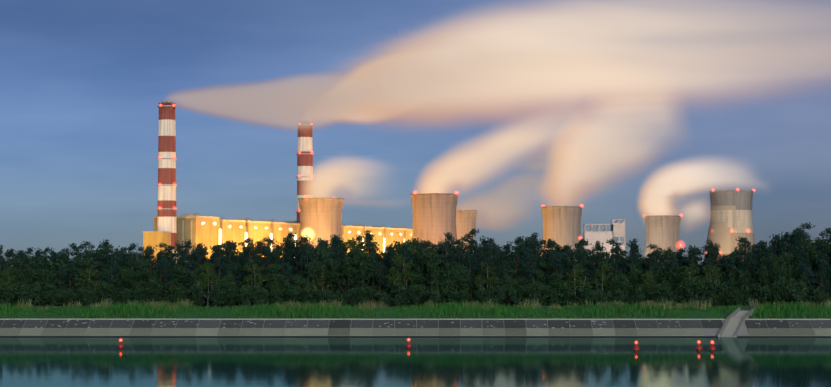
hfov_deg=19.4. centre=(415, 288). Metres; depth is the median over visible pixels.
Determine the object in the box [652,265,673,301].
bush
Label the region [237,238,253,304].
pine
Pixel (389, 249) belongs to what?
pine
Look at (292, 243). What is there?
pine
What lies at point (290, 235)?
pine
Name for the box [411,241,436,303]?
pine
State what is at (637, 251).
pine
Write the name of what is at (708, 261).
pine
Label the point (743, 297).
bush
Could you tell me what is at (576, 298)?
bush
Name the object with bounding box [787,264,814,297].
bush
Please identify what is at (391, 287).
bush
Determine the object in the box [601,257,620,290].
pine
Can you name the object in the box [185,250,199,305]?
pine
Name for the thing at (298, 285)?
bush
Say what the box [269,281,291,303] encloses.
bush
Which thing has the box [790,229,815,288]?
tree
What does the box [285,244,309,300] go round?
pine
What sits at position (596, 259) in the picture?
pine
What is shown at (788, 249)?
pine
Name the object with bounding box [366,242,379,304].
pine
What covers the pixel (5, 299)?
bush
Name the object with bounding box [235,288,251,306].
bush
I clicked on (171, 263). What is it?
pine
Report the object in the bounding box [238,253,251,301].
pine
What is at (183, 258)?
pine
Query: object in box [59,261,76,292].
pine
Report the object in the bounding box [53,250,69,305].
pine
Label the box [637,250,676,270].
oak
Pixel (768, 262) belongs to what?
pine
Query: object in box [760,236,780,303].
pine
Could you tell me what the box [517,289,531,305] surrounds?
bush
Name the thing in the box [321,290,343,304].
bush
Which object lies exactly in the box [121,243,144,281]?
tree
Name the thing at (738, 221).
tower
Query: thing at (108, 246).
oak
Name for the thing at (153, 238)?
annex
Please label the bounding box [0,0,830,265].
sky
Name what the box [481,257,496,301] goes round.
pine
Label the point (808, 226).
pine
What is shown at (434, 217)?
tower
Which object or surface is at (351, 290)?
bush
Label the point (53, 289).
bush
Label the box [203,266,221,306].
bush
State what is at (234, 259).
pine
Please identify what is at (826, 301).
bush
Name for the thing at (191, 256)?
pine
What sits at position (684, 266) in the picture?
bush
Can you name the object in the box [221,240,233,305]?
pine
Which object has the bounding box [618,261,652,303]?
tree
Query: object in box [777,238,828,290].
tree
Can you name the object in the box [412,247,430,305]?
tree
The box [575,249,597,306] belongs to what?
pine
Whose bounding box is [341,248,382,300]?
tree
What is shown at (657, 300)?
bush
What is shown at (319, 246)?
pine
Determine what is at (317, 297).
bush
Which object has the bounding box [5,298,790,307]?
ground
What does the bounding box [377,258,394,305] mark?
pine
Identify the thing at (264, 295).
bush
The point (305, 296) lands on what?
bush
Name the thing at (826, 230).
pine
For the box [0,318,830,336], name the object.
dike concrete
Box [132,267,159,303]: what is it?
oak
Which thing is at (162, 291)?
bush
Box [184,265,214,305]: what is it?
tree
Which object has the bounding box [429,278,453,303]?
bush
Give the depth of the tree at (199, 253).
602.62 m
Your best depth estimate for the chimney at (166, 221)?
3193.55 m
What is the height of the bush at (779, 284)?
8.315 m
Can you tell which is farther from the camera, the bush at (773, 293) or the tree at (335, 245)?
the tree at (335, 245)
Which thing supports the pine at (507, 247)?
on the ground at (334, 303)
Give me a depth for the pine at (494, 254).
596.79 m
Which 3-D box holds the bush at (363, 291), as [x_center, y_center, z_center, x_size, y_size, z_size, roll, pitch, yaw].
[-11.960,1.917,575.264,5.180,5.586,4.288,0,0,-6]
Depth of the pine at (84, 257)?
603.55 m
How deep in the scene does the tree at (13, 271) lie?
588.76 m
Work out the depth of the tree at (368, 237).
603.72 m
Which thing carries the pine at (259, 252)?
on the ground at (334, 303)
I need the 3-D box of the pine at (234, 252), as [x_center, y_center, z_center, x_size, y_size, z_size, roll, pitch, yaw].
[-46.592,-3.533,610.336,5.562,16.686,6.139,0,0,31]
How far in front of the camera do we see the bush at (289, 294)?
578.14 m
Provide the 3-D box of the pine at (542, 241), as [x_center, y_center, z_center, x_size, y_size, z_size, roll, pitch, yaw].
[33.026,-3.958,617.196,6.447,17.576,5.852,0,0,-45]
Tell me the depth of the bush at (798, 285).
576.31 m
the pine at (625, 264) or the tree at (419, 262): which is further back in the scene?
the pine at (625, 264)
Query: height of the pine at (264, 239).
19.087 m
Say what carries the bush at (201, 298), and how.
on the ground at (334, 303)
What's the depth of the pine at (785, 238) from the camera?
601.59 m
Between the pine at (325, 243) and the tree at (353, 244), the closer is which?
the tree at (353, 244)
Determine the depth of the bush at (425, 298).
578.99 m
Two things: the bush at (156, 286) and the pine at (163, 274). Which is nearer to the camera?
the bush at (156, 286)
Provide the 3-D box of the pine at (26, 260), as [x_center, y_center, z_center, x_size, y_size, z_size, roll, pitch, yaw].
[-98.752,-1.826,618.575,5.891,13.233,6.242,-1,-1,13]
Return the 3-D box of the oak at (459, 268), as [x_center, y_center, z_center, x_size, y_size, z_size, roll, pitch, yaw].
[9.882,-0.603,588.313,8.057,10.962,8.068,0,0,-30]
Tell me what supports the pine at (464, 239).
on the ground at (334, 303)
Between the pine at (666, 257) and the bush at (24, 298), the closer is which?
the bush at (24, 298)
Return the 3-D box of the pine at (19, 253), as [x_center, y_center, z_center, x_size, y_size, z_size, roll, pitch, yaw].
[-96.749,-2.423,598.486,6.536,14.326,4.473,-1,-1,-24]
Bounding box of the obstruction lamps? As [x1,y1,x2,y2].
[159,104,753,252]
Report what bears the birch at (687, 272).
on the ground at (334, 303)
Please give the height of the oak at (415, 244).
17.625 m
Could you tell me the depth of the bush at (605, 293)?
577.18 m
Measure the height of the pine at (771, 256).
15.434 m
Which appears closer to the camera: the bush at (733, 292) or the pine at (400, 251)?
the bush at (733, 292)
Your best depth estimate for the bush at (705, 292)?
573.44 m
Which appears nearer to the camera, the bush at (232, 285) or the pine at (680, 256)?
the bush at (232, 285)
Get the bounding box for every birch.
[0,269,18,298]
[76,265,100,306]
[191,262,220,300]
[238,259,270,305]
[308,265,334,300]
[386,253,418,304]
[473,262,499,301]
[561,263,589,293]
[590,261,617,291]
[637,271,656,299]
[677,263,704,299]
[698,264,722,294]
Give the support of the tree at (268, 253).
on the ground at (334, 303)
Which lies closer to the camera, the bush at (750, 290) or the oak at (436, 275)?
the bush at (750, 290)
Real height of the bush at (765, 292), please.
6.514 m
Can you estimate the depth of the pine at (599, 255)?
608.46 m
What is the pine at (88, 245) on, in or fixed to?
on the ground at (334, 303)
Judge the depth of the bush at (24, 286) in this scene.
584.74 m
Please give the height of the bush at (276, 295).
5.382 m
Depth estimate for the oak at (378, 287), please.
597.68 m
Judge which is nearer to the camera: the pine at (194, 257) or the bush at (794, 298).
the bush at (794, 298)
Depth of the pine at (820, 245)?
601.29 m
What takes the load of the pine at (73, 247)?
on the ground at (334, 303)
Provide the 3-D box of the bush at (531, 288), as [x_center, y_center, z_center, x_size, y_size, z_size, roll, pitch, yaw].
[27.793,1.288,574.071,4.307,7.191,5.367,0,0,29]
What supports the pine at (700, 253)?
on the ground at (334, 303)
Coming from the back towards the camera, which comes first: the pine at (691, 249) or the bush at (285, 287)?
the pine at (691, 249)
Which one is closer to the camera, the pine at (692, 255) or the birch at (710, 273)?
the birch at (710, 273)
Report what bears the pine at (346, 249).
on the ground at (334, 303)
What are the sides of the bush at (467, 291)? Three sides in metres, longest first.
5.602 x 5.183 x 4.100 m
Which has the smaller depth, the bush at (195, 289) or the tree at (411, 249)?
the bush at (195, 289)
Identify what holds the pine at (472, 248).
on the ground at (334, 303)
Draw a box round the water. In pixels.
[0,337,830,386]
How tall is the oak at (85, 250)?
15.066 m
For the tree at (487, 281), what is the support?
on the ground at (334, 303)
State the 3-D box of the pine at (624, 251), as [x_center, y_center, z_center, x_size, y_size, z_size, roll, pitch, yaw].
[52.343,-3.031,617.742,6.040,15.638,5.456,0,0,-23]
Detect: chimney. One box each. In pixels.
[156,101,177,262]
[296,120,313,222]
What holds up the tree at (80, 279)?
on the ground at (334, 303)
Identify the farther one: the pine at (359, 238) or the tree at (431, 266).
the pine at (359, 238)
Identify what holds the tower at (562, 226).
on the ground at (334, 303)
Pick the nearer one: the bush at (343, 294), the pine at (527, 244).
the bush at (343, 294)
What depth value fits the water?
194.30 m
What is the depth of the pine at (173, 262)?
613.15 m
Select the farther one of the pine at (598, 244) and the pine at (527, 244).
the pine at (598, 244)
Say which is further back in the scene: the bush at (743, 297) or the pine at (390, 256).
the pine at (390, 256)
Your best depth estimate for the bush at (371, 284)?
601.97 m
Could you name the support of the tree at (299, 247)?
on the ground at (334, 303)
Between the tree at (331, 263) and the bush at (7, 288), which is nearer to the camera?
the bush at (7, 288)
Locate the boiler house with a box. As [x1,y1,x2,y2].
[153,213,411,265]
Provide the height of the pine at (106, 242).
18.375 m
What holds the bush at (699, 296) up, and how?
on the ground at (334, 303)
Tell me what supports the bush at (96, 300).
on the ground at (334, 303)
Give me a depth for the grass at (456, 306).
309.05 m
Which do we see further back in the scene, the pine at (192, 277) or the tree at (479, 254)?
the tree at (479, 254)
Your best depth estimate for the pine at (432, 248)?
599.33 m
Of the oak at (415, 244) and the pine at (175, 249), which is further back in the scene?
the pine at (175, 249)
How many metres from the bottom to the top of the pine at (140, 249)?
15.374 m
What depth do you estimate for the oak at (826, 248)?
597.42 m
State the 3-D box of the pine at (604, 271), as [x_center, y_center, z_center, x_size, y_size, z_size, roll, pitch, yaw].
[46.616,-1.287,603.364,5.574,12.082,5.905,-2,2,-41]
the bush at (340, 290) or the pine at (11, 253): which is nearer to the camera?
the bush at (340, 290)
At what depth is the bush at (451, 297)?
576.82 m
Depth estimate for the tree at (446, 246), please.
598.83 m
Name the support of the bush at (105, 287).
on the ground at (334, 303)
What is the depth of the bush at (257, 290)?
576.20 m
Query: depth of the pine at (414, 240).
621.69 m
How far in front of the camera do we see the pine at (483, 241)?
635.21 m
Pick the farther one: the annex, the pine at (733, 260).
the annex
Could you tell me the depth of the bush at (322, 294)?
576.75 m
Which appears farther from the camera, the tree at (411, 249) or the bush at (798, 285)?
the tree at (411, 249)
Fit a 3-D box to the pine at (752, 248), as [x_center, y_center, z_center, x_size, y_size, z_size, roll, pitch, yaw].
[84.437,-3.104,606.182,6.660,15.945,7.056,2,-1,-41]
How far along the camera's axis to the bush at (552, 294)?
576.34 m
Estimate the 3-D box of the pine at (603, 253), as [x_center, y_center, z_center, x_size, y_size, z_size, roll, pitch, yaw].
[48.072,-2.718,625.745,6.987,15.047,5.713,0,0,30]
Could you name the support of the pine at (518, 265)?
on the ground at (334, 303)
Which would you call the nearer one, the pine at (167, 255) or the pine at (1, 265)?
the pine at (1, 265)
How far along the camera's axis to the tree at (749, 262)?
591.87 m
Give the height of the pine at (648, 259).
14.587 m
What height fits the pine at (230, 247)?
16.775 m
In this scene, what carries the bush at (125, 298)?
on the ground at (334, 303)
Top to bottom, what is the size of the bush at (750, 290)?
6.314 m
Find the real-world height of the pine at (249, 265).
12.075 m
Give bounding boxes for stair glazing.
[219,229,404,257]
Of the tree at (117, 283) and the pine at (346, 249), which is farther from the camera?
the pine at (346, 249)
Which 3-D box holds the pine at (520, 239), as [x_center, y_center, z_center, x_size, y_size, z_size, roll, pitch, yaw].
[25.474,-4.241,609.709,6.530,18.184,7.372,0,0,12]
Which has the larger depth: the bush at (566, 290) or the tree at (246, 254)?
the tree at (246, 254)
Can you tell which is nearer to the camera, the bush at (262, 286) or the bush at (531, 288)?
the bush at (531, 288)
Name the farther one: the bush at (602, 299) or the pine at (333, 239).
the pine at (333, 239)
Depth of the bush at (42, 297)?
584.33 m
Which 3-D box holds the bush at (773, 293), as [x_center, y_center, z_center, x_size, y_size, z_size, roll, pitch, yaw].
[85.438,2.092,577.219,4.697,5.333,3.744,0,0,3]
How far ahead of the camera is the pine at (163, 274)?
600.79 m
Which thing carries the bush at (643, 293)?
on the ground at (334, 303)
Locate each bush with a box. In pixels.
[0,282,16,305]
[0,291,11,306]
[11,283,32,304]
[12,278,30,304]
[14,284,35,305]
[30,281,50,305]
[33,294,43,306]
[44,284,60,304]
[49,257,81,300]
[58,288,70,305]
[63,291,77,305]
[67,287,85,303]
[75,282,95,305]
[90,288,104,303]
[104,287,119,303]
[105,261,141,301]
[117,291,134,304]
[118,289,130,304]
[128,282,147,303]
[140,277,162,302]
[154,278,167,302]
[159,284,189,303]
[174,285,189,304]
[184,284,205,306]
[189,290,208,305]
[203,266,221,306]
[205,286,225,306]
[209,288,225,306]
[214,280,239,305]
[217,273,238,305]
[227,261,251,304]
[233,284,252,305]
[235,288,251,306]
[244,272,270,305]
[249,283,266,305]
[257,290,273,304]
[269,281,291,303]
[269,286,283,302]
[283,286,300,303]
[284,265,310,299]
[293,284,319,303]
[295,286,311,302]
[310,289,320,303]
[311,280,329,303]
[318,289,330,303]
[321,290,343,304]
[326,281,347,302]
[339,283,366,304]
[339,291,352,305]
[355,286,375,303]
[357,269,380,300]
[374,290,389,305]
[380,269,407,305]
[386,282,401,304]
[389,284,413,306]
[403,285,426,305]
[406,284,421,304]
[418,288,441,304]
[425,287,442,305]
[440,283,458,303]
[455,290,471,303]
[457,287,473,304]
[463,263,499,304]
[469,285,493,303]
[475,287,491,304]
[484,285,505,304]
[485,289,508,305]
[496,279,523,306]
[506,286,524,304]
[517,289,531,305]
[536,282,556,305]
[536,286,550,305]
[548,289,562,305]
[551,280,579,305]
[564,270,593,305]
[571,285,584,304]
[578,283,599,304]
[589,288,603,305]
[591,277,601,305]
[593,288,614,304]
[599,288,612,301]
[608,287,632,302]
[618,273,640,304]
[626,286,652,303]
[633,292,646,303]
[648,284,669,306]
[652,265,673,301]
[652,285,671,303]
[666,291,676,305]
[669,283,690,305]
[678,275,705,301]
[683,264,712,297]
[683,286,707,305]
[698,281,715,303]
[702,263,729,306]
[704,292,723,306]
[707,277,732,306]
[718,287,734,305]
[720,270,741,305]
[736,289,749,305]
[737,266,766,302]
[737,283,760,305]
[751,282,773,305]
[766,287,783,303]
[771,274,795,303]
[782,282,810,306]
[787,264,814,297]
[793,280,810,301]
[799,288,812,301]
[805,286,828,304]
[823,291,830,303]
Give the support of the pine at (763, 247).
on the ground at (334, 303)
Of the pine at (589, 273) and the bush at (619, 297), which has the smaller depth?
the bush at (619, 297)
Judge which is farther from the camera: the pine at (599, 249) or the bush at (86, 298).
the pine at (599, 249)
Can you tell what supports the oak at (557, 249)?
on the ground at (334, 303)
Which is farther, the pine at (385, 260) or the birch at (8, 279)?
the pine at (385, 260)
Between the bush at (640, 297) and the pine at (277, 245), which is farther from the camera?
the pine at (277, 245)
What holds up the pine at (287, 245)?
on the ground at (334, 303)
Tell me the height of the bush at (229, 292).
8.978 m
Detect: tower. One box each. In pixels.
[298,198,343,261]
[410,193,458,262]
[456,210,476,254]
[540,206,582,260]
[644,215,680,270]
[704,190,755,267]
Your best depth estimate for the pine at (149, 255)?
600.64 m
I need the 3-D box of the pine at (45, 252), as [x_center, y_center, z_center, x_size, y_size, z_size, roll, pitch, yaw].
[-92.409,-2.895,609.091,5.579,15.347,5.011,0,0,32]
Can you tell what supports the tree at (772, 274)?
on the ground at (334, 303)
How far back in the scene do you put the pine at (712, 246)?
604.42 m
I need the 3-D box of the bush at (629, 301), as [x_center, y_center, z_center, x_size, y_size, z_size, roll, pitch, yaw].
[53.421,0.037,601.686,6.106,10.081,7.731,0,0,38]
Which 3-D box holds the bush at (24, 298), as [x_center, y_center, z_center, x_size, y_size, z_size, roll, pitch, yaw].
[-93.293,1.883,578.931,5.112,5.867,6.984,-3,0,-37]
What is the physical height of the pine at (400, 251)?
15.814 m
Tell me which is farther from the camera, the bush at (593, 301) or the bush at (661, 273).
the bush at (661, 273)
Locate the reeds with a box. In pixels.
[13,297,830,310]
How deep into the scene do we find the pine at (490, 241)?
607.01 m
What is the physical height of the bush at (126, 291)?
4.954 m
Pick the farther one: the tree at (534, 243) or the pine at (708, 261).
the tree at (534, 243)
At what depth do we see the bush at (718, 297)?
573.31 m
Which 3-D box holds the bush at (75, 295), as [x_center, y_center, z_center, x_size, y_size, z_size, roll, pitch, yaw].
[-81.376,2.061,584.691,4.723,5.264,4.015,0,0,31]
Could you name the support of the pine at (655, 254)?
on the ground at (334, 303)
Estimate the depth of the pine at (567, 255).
594.46 m
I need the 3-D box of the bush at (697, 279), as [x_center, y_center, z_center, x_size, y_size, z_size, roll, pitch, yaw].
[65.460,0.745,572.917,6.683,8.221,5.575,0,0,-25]
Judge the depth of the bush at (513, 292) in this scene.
574.85 m
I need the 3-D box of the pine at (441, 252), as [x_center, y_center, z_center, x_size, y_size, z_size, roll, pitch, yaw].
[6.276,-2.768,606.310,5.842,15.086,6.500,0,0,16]
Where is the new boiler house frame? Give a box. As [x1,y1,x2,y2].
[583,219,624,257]
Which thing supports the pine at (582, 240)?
on the ground at (334, 303)
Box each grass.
[0,300,830,318]
[0,306,830,318]
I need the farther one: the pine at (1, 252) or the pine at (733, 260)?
the pine at (1, 252)
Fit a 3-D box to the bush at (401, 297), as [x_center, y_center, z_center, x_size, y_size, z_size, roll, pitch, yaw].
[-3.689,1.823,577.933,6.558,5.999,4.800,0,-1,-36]
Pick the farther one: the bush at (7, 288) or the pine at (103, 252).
the pine at (103, 252)
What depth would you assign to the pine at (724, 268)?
599.71 m
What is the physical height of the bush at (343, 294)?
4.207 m
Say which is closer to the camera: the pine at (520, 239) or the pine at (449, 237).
the pine at (520, 239)
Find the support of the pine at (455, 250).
on the ground at (334, 303)
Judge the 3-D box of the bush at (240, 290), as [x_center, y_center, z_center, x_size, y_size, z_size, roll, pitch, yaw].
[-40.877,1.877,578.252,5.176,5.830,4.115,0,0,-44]
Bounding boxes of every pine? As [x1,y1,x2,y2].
[0,245,7,271]
[0,259,7,278]
[2,249,11,303]
[4,248,17,305]
[12,250,29,302]
[16,250,31,278]
[17,257,31,268]
[24,247,35,267]
[28,248,47,304]
[42,247,55,304]
[50,255,65,305]
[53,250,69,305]
[54,251,74,305]
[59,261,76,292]
[69,243,80,298]
[71,244,86,266]
[78,254,95,305]
[81,241,95,259]
[90,251,104,286]
[92,249,111,293]
[99,239,114,257]
[100,248,116,286]
[104,250,126,304]
[119,254,134,288]
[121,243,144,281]
[134,246,150,277]
[143,250,161,287]
[144,247,157,268]
[149,252,167,271]
[155,255,178,302]
[156,243,174,290]
[156,256,170,301]
[165,245,179,272]
[167,254,176,304]
[168,259,177,269]
[172,252,190,303]
[174,240,182,258]
[180,239,195,269]
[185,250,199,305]
[185,269,198,302]
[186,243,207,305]
[186,249,200,266]
[202,256,221,302]
[203,246,208,257]
[205,246,223,306]
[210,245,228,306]
[218,241,241,306]
[218,247,237,274]
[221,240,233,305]
[222,242,238,305]
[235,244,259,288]
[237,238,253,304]
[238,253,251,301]
[241,259,261,305]
[242,241,256,257]
[252,241,267,272]
[252,243,270,305]
[258,237,271,257]
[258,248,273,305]
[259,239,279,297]
[271,246,289,279]
[274,242,282,259]
[275,251,292,302]
[279,238,300,274]
[280,233,297,267]
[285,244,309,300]
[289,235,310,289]
[290,239,298,263]
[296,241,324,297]
[308,245,321,295]
[309,245,329,287]
[309,245,339,286]
[315,238,323,257]
[320,240,330,255]
[325,234,343,281]
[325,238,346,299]
[336,253,354,301]
[340,242,347,255]
[347,249,368,305]
[352,235,368,254]
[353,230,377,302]
[358,252,380,305]
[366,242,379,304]
[372,242,378,264]
[372,264,393,299]
[374,250,386,292]
[375,244,395,304]
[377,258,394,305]
[383,252,403,306]
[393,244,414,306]
[395,249,408,304]
[408,238,420,261]
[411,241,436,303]
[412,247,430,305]
[423,242,440,286]
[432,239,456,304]
[433,241,445,298]
[435,249,450,303]
[442,246,461,272]
[443,232,455,302]
[449,239,469,290]
[450,245,464,272]
[451,249,474,288]
[455,236,476,262]
[461,242,480,288]
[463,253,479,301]
[464,228,480,255]
[465,258,482,304]
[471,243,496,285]
[475,235,489,274]
[479,237,499,301]
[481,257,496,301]
[482,247,503,286]
[502,241,514,302]
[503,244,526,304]
[508,236,528,276]
[512,259,522,279]
[519,237,535,302]
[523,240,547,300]
[529,232,542,259]
[538,239,551,296]
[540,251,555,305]
[543,240,561,304]
[545,248,566,302]
[560,245,576,285]
[561,249,581,305]
[566,259,585,304]
[572,239,594,266]
[574,241,591,268]
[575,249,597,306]
[583,270,596,289]
[586,252,604,286]
[590,246,609,278]
[591,240,604,264]
[592,252,606,278]
[596,259,610,290]
[601,250,609,273]
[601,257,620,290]
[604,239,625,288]
[615,246,627,267]
[615,252,628,279]
[622,247,642,275]
[624,256,642,305]
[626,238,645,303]
[642,250,657,273]
[645,264,657,292]
[647,244,663,299]
[661,246,675,263]
[669,259,684,279]
[673,250,685,272]
[675,248,688,267]
[680,245,697,278]
[681,252,703,285]
[689,247,703,276]
[699,239,716,277]
[699,248,721,293]
[703,257,715,304]
[708,242,726,269]
[716,259,735,305]
[718,258,725,305]
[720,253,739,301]
[722,251,740,305]
[732,255,752,300]
[735,237,752,304]
[736,238,751,303]
[736,249,756,292]
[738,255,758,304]
[749,246,763,300]
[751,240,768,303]
[756,258,772,302]
[757,247,776,302]
[758,242,770,263]
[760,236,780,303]
[775,232,798,271]
[778,243,804,302]
[785,234,799,260]
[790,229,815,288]
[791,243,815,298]
[793,222,816,274]
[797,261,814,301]
[810,240,830,305]
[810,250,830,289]
[811,255,830,291]
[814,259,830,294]
[817,228,830,304]
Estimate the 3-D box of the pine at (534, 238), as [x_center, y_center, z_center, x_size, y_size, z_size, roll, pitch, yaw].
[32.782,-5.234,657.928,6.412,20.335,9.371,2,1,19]
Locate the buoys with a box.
[117,341,715,349]
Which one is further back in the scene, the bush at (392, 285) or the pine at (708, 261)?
the bush at (392, 285)
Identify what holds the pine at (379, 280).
on the ground at (334, 303)
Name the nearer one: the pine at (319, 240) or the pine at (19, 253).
the pine at (19, 253)
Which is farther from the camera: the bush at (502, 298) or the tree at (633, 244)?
the tree at (633, 244)
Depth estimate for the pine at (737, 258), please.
602.65 m
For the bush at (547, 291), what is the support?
on the ground at (334, 303)
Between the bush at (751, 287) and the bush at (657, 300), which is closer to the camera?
the bush at (657, 300)
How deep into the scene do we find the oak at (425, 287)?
599.91 m
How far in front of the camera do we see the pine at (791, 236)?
613.12 m
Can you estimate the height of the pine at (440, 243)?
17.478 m
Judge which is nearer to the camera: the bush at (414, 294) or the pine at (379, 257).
the bush at (414, 294)
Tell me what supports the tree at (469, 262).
on the ground at (334, 303)
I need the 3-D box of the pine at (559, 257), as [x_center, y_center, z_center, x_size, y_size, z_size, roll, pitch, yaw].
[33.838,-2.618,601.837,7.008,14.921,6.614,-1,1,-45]
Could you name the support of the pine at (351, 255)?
on the ground at (334, 303)
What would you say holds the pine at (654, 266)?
on the ground at (334, 303)
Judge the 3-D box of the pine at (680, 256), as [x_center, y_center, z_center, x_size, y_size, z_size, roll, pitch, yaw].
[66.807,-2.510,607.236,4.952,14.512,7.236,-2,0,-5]
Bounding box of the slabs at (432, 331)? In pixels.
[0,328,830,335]
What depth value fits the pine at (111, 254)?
602.01 m
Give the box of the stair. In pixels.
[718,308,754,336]
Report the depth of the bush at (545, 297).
580.10 m
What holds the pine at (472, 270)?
on the ground at (334, 303)
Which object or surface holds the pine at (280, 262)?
on the ground at (334, 303)
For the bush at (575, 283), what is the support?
on the ground at (334, 303)
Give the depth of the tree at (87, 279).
583.27 m
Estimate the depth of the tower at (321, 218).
3397.85 m
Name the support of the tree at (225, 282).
on the ground at (334, 303)
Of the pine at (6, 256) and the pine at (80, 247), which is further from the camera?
the pine at (6, 256)
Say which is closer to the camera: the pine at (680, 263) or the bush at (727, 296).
the bush at (727, 296)
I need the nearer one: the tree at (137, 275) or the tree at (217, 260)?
the tree at (137, 275)
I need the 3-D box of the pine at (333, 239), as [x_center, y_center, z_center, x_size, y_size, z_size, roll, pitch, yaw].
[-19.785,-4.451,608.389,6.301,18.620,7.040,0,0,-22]
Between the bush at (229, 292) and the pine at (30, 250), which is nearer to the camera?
the bush at (229, 292)
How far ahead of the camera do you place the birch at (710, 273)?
580.52 m
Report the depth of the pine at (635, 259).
596.93 m
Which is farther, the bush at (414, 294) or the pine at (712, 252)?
the pine at (712, 252)
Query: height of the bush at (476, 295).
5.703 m
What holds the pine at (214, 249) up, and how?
on the ground at (334, 303)
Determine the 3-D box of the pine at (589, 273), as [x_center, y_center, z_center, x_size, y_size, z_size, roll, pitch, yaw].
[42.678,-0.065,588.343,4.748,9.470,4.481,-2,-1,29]
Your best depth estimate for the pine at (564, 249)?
603.18 m
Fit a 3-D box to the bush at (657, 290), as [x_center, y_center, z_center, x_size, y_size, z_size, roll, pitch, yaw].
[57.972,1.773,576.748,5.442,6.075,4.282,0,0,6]
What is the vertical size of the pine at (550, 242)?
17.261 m
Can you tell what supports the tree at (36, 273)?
on the ground at (334, 303)
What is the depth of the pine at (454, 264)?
595.42 m
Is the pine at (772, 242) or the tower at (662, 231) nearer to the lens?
the pine at (772, 242)
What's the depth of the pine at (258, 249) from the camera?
601.24 m
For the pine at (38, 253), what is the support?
on the ground at (334, 303)
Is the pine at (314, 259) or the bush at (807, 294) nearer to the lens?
the bush at (807, 294)
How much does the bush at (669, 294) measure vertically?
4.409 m
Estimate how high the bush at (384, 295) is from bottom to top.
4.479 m
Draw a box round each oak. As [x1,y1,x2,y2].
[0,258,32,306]
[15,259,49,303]
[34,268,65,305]
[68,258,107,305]
[70,275,91,304]
[80,249,118,304]
[94,244,122,265]
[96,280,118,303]
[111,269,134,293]
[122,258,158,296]
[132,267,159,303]
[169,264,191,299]
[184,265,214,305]
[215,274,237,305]
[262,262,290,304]
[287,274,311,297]
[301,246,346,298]
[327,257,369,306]
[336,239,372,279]
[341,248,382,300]
[367,277,390,301]
[387,240,426,305]
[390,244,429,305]
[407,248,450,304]
[412,271,430,305]
[423,269,446,303]
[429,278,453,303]
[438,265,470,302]
[441,264,472,298]
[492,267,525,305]
[503,251,523,305]
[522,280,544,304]
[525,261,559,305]
[545,245,591,280]
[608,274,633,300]
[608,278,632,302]
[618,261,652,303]
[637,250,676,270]
[639,271,659,302]
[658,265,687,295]
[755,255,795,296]
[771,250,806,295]
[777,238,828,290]
[811,242,830,280]
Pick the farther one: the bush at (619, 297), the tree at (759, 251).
the tree at (759, 251)
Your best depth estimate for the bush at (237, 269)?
599.02 m
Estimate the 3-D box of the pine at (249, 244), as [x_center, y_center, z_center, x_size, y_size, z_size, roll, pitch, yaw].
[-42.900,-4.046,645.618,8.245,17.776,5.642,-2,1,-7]
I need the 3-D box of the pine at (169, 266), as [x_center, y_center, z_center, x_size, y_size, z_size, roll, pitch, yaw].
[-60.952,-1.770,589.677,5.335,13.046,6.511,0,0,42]
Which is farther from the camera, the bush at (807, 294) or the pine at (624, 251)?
the pine at (624, 251)
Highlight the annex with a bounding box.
[143,231,170,266]
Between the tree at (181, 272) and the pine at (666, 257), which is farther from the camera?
the pine at (666, 257)

